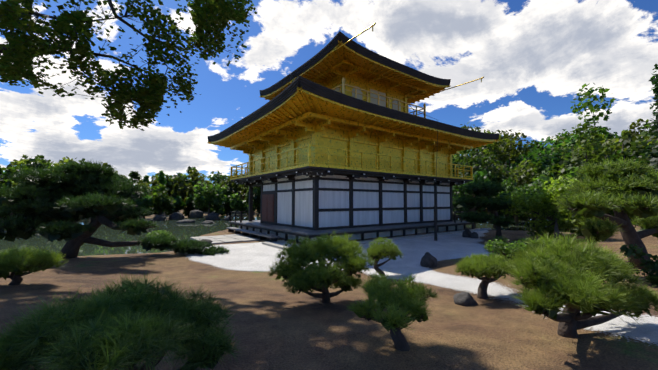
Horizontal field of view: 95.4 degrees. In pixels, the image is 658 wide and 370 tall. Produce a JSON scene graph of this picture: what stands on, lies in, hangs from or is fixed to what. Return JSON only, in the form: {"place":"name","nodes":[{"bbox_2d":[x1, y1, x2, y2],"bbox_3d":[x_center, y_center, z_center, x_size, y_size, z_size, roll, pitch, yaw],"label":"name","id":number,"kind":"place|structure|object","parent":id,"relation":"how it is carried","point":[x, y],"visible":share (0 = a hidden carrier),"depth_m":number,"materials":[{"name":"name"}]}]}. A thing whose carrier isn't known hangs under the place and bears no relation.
{"place":"outdoors","nodes":[
{"label":"outdoors","id":0,"kind":"place"},
{"bbox_2d":[0,0,256,130],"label":"maple branch","id":1,"kind":"object","parent":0,"point":[23,49],"visible":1,"depth_m":4.36,"materials":[{"name":"green plant"}]},
{"bbox_2d":[190,234,258,243],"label":"stone paving","id":2,"kind":"structure","parent":0,"point":[223,239],"depth_m":15.34,"materials":[{"name":"grey stone"}]},
{"bbox_2d":[0,214,616,256],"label":"pond water","id":3,"kind":"structure","parent":0,"point":[197,228],"depth_m":21.73,"materials":[{"name":"green liquid"}]},
{"bbox_2d":[153,215,165,220],"bbox_3d":[-21.638,4.249,38.248,1.482,0.954,1.529,2,-4,-35],"label":"island rock","id":4,"kind":"object","parent":3,"relation":"in","point":[159,218],"visible":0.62,"depth_m":37.86,"materials":[{"name":"grey stone"}]},
{"bbox_2d":[168,212,184,219],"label":"island rock","id":5,"kind":"object","parent":3,"relation":"in","point":[176,216],"visible":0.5,"depth_m":40.57,"materials":[{"name":"grey stone"}]},
{"bbox_2d":[176,219,194,222],"bbox_3d":[-16.218,4.187,34.181,2.233,0.553,1.760,1,-3,-15],"label":"island rock","id":6,"kind":"object","parent":3,"relation":"in","point":[186,221],"visible":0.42,"depth_m":33.61,"materials":[{"name":"grey stone"}]},
{"bbox_2d":[189,210,203,217],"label":"island rock","id":7,"kind":"object","parent":3,"relation":"in","point":[196,214],"visible":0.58,"depth_m":44.05,"materials":[{"name":"grey stone"}]},
{"bbox_2d":[202,220,214,223],"bbox_3d":[-13.421,4.166,33.291,1.477,0.472,1.654,2,-4,-26],"label":"island rock","id":8,"kind":"object","parent":3,"relation":"in","point":[208,222],"visible":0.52,"depth_m":32.91,"materials":[{"name":"grey stone"}]},
{"bbox_2d":[205,212,219,219],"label":"island rock","id":9,"kind":"object","parent":3,"relation":"in","point":[212,216],"visible":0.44,"depth_m":40.55,"materials":[{"name":"grey stone"}]},
{"bbox_2d":[0,206,657,369],"bbox_3d":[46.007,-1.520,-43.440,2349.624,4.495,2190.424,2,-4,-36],"label":"ground","id":10,"kind":"structure","parent":0,"point":[275,327],"depth_m":3.64,"materials":[{"name":"bare soil"},{"name":"sand"}]},
{"bbox_2d":[0,246,65,284],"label":"pine","id":11,"kind":"object","parent":10,"relation":"on","point":[18,263],"visible":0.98,"depth_m":5.04,"materials":[{"name":"green plant"}]},
{"bbox_2d":[0,159,230,258],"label":"shore pine","id":12,"kind":"object","parent":10,"relation":"on","point":[67,195],"visible":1,"depth_m":8.77,"materials":[{"name":"green plant"}]},
{"bbox_2d":[0,268,244,369],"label":"bush","id":13,"kind":"object","parent":10,"relation":"on","point":[121,328],"visible":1,"depth_m":1.81,"materials":[{"name":"green plant"}]},
{"bbox_2d":[145,229,171,237],"bbox_3d":[-10.629,3.783,20.447,3.271,1.505,2.528,2,-4,-36],"label":"shore shrub","id":14,"kind":"object","parent":10,"relation":"on","point":[159,232],"visible":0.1,"depth_m":20.11,"materials":[{"name":"green plant"}]},
{"bbox_2d":[199,239,212,245],"bbox_3d":[-5.482,2.548,13.207,0.712,0.335,0.516,1,-4,-22],"label":"shore rock","id":15,"kind":"object","parent":10,"relation":"on","point":[208,241],"visible":0.27,"depth_m":13.16,"materials":[{"name":"grey stone"}]},
{"bbox_2d":[267,230,376,302],"bbox_3d":[-0.088,1.372,4.628,1.660,1.190,1.330,2,-4,-36],"label":"pine","id":16,"kind":"object","parent":10,"relation":"on","point":[322,275],"visible":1,"depth_m":4.53,"materials":[{"name":"green plant"}]},
{"bbox_2d":[0,64,657,230],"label":"tree line","id":17,"kind":"object","parent":10,"relation":"on","point":[504,161],"visible":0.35,"depth_m":42.33,"materials":[{"name":"green plant"}]},
{"bbox_2d":[207,22,499,249],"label":"golden pavilion","id":18,"kind":"structure","parent":10,"relation":"on","point":[334,135],"depth_m":17.13,"materials":[{"name":"gold metal"}]},
{"bbox_2d":[363,237,403,275],"bbox_3d":[1.357,1.823,7.464,1.264,1.154,0.957,2,-4,-36],"label":"pine","id":19,"kind":"object","parent":10,"relation":"on","point":[388,250],"visible":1,"depth_m":7.33,"materials":[{"name":"green plant"}]},
{"bbox_2d":[346,270,439,350],"bbox_3d":[0.605,1.311,2.948,0.892,0.839,1.176,-2,-4,27],"label":"pine","id":20,"kind":"object","parent":10,"relation":"on","point":[399,300],"visible":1,"depth_m":2.82,"materials":[{"name":"green plant"}]},
{"bbox_2d":[453,292,477,305],"bbox_3d":[2.164,1.815,4.836,0.332,0.213,0.389,1,-3,-15],"label":"path rock","id":21,"kind":"object","parent":10,"relation":"on","point":[464,299],"visible":0.96,"depth_m":4.70,"materials":[{"name":"grey stone"}]},
{"bbox_2d":[462,229,471,237],"bbox_3d":[7.572,2.657,16.390,0.602,0.511,0.461,2,-4,-36],"label":"corner rock","id":22,"kind":"object","parent":10,"relation":"on","point":[467,233],"visible":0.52,"depth_m":16.26,"materials":[{"name":"grey stone"}]},
{"bbox_2d":[454,180,517,239],"bbox_3d":[8.118,1.321,15.755,2.653,3.358,2.901,2,-4,-36],"label":"pine","id":23,"kind":"object","parent":10,"relation":"on","point":[482,188],"visible":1,"depth_m":15.49,"materials":[{"name":"green plant"}]},
{"bbox_2d":[454,251,519,298],"bbox_3d":[2.757,1.593,5.145,1.376,0.921,1.123,0,-3,5],"label":"pine","id":24,"kind":"object","parent":10,"relation":"on","point":[479,268],"visible":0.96,"depth_m":4.98,"materials":[{"name":"green plant"}]},
{"bbox_2d":[483,236,508,260],"bbox_3d":[5.048,1.962,8.932,0.977,0.861,0.770,1,-3,-17],"label":"shrub","id":25,"kind":"object","parent":10,"relation":"on","point":[505,240],"visible":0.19,"depth_m":9.11,"materials":[{"name":"green plant"}]},
{"bbox_2d":[484,239,529,262],"bbox_3d":[4.371,1.735,7.097,1.219,0.905,1.074,-2,-4,28],"label":"shrub","id":26,"kind":"object","parent":10,"relation":"on","point":[505,249],"visible":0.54,"depth_m":7.04,"materials":[{"name":"green plant"}]},
{"bbox_2d":[513,237,553,251],"bbox_3d":[6.304,1.961,8.804,1.109,0.781,2.033,0,-3,7],"label":"shrub","id":27,"kind":"object","parent":10,"relation":"on","point":[524,242],"visible":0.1,"depth_m":9.31,"materials":[{"name":"green plant"}]},
{"bbox_2d":[497,176,608,242],"bbox_3d":[10.983,1.243,14.685,4.542,3.440,4.263,1,-3,-13],"label":"maple","id":28,"kind":"object","parent":10,"relation":"on","point":[545,204],"visible":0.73,"depth_m":15.01,"materials":[{"name":"green plant"}]},
{"bbox_2d":[505,229,657,338],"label":"pine","id":29,"kind":"object","parent":10,"relation":"on","point":[574,278],"visible":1,"depth_m":3.02,"materials":[{"name":"green plant"}]},
{"bbox_2d":[554,156,657,268],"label":"pine","id":30,"kind":"object","parent":10,"relation":"on","point":[622,189],"visible":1,"depth_m":6.39,"materials":[{"name":"green plant"}]},
{"bbox_2d":[619,244,657,285],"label":"shrub","id":31,"kind":"object","parent":10,"relation":"on","point":[652,267],"visible":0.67,"depth_m":5.33,"materials":[{"name":"green plant"}]},
{"bbox_2d":[0,0,657,185],"label":"sky","id":32,"kind":"structure","parent":0,"point":[533,58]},
{"bbox_2d":[181,229,657,345],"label":"gravel path","id":33,"kind":"structure","parent":0,"point":[255,256],"depth_m":9.32,"materials":[{"name":"white gravel"}]},
{"bbox_2d":[410,106,437,240],"bbox_3d":[4.967,-1.009,16.115,0.256,7.710,2.590,1,-3,-19],"label":"chain","id":34,"kind":"object","parent":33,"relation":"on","point":[435,222],"visible":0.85,"depth_m":14.93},
{"bbox_2d":[420,252,436,267],"bbox_3d":[2.905,2.174,8.679,0.500,0.450,0.552,1,-3,-18],"label":"rock","id":35,"kind":"object","parent":33,"relation":"on","point":[428,260],"visible":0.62,"depth_m":8.53,"materials":[{"name":"grey stone"}]},
{"bbox_2d":[470,232,477,238],"bbox_3d":[7.758,2.696,15.989,0.459,0.373,0.456,0,-3,2],"label":"corner rock","id":36,"kind":"object","parent":33,"relation":"on","point":[474,235],"visible":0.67,"depth_m":15.83,"materials":[{"name":"grey stone"}]}
]}

